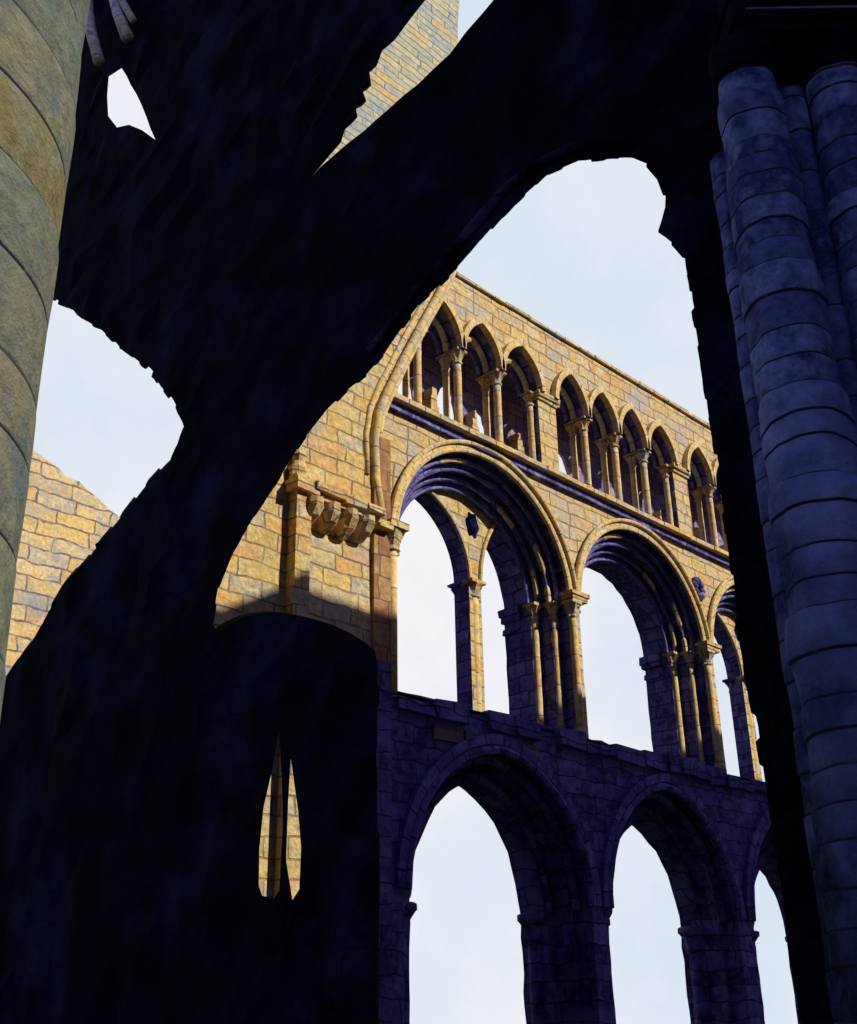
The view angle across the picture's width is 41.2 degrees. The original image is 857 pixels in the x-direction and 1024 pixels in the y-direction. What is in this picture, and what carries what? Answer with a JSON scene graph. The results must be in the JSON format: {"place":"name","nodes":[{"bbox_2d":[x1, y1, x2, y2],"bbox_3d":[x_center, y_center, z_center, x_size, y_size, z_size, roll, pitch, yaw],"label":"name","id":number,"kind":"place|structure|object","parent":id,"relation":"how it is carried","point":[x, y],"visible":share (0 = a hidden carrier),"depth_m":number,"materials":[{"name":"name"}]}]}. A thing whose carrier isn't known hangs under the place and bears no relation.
{"place":"outdoors","nodes":[
{"label":"outdoors","id":0,"kind":"place"},
{"bbox_2d":[0,0,89,718],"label":"round column","id":1,"kind":"structure","parent":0,"point":[41,44],"depth_m":3.51,"materials":[{"name":"stone"}]},
{"bbox_2d":[5,450,119,674],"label":"ruined gable","id":2,"kind":"structure","parent":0,"point":[68,522],"depth_m":34.12,"materials":[{"name":"beige stone"}]},
{"bbox_2d":[33,0,797,1023],"label":"sky","id":3,"kind":"structure","parent":0,"point":[583,253],"materials":[{"name":"white"}]},
{"bbox_2d":[0,0,836,1023],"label":"crossing arch","id":4,"kind":"structure","parent":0,"point":[246,278],"depth_m":14.71,"materials":[{"name":"stone"}]},
{"bbox_2d":[85,0,104,66],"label":"vault rib","id":5,"kind":"object","parent":4,"relation":"attached to","point":[94,44],"visible":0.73,"depth_m":23.87,"materials":[{"name":"stone"}]},
{"bbox_2d":[109,0,133,42],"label":"vault rib","id":6,"kind":"object","parent":4,"relation":"attached to","point":[123,27],"visible":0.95,"depth_m":22.96,"materials":[{"name":"stone"}]},
{"bbox_2d":[119,0,136,23],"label":"vault rib","id":7,"kind":"object","parent":4,"relation":"attached to","point":[128,12],"visible":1,"depth_m":22.93,"materials":[{"name":"stone"}]},
{"bbox_2d":[382,271,800,1023],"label":"nave wall","id":8,"kind":"structure","parent":0,"point":[628,503],"depth_m":24.77,"materials":[{"name":"stone"}]},
{"bbox_3d":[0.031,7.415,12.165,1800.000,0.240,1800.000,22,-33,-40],"label":"ground","id":9,"kind":"structure","parent":0,"visible":0},
{"bbox_2d":[213,157,456,1023],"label":"crossing pier","id":10,"kind":"structure","parent":9,"relation":"on","point":[322,537],"depth_m":19.20,"materials":[{"name":"stone"}]},
{"bbox_2d":[329,0,459,157],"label":"tower wall","id":11,"kind":"structure","parent":10,"relation":"on","point":[419,48],"depth_m":26.39,"materials":[{"name":"stone"}]},
{"bbox_2d":[708,0,856,1023],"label":"clustered pier","id":12,"kind":"structure","parent":9,"relation":"on","point":[783,164],"depth_m":8.46,"materials":[{"name":"blue stone"}]}
]}

